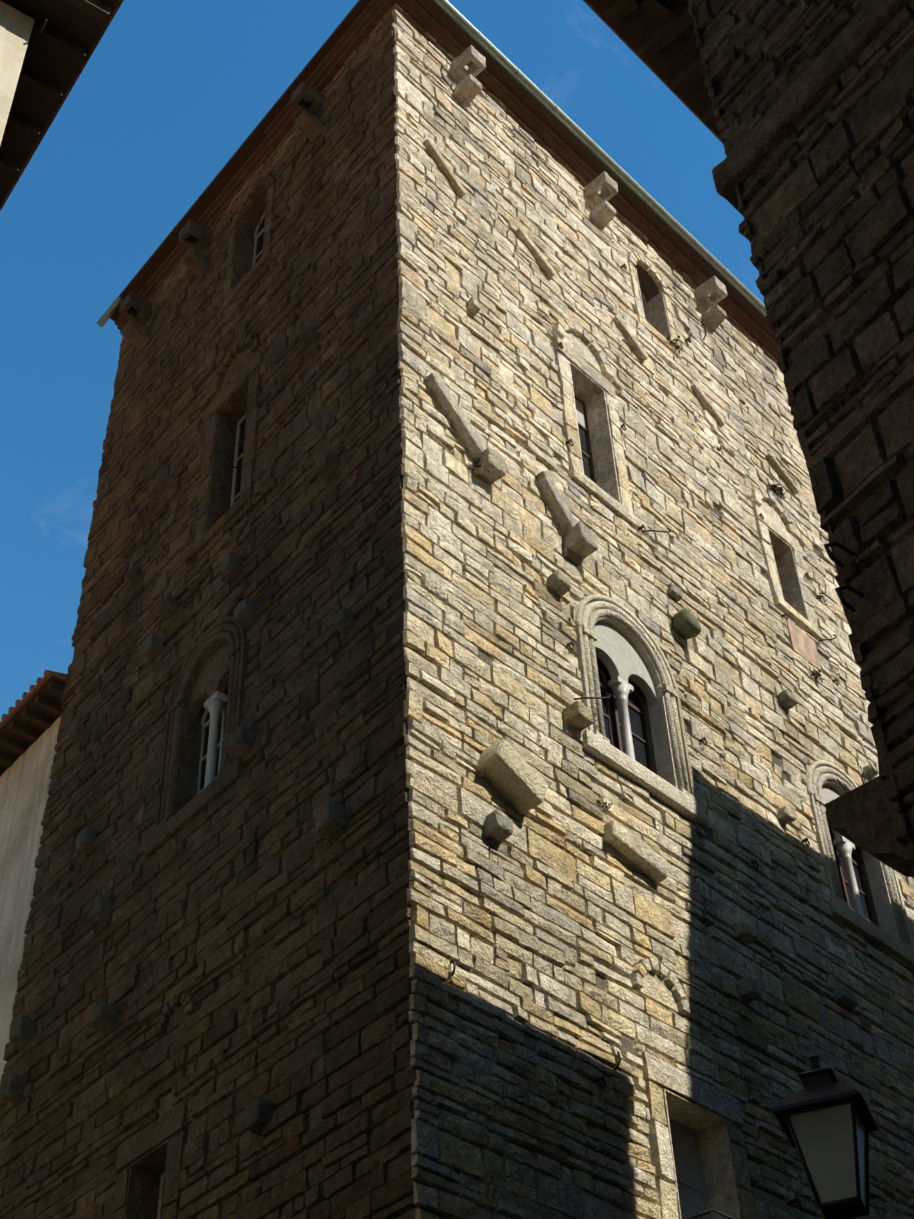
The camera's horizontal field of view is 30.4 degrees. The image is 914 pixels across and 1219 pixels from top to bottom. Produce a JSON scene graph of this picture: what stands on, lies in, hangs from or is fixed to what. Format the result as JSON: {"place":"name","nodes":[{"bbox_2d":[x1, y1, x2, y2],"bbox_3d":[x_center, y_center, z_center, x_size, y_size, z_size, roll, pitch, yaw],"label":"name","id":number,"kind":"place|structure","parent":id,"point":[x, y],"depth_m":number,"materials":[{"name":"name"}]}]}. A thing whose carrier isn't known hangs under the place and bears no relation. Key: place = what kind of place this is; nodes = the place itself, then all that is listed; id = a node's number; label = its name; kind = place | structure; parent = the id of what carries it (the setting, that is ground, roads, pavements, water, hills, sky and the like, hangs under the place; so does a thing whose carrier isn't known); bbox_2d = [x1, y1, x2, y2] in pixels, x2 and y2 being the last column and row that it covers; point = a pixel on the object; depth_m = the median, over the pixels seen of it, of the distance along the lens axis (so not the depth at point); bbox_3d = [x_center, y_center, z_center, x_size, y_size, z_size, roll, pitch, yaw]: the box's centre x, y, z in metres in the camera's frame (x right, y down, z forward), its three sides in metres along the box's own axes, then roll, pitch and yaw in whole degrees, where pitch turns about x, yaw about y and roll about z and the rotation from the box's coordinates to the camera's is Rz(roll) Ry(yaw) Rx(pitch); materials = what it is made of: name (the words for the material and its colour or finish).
{"place":"outdoors","nodes":[
{"label":"outdoors","id":0,"kind":"place"},
{"bbox_2d":[0,670,66,1082],"bbox_3d":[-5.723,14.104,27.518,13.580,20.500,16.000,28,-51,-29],"label":"pale house","id":1,"kind":"structure","parent":0,"point":[29,724],"depth_m":25.41,"materials":[{"name":"paint"}]},
{"bbox_2d":[0,0,123,210],"bbox_3d":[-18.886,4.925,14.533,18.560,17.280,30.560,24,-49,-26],"label":"cream house","id":2,"kind":"structure","parent":0,"point":[47,48],"depth_m":14.29,"materials":[{"name":"paint"}]},
{"bbox_2d":[0,0,763,721],"label":"sky","id":3,"kind":"structure","parent":0,"point":[170,91],"materials":[{"name":"blue"}]},
{"bbox_2d":[0,0,913,1218],"bbox_3d":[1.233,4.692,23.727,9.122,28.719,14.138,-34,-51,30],"label":"tower","id":4,"kind":"structure","parent":0,"point":[465,744],"depth_m":20.54,"materials":[{"name":"stone"}]},
{"bbox_2d":[583,0,913,1218],"bbox_3d":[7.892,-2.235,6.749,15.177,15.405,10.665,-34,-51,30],"label":"stone house","id":5,"kind":"structure","parent":0,"point":[803,110],"depth_m":9.48,"materials":[{"name":"stone"}]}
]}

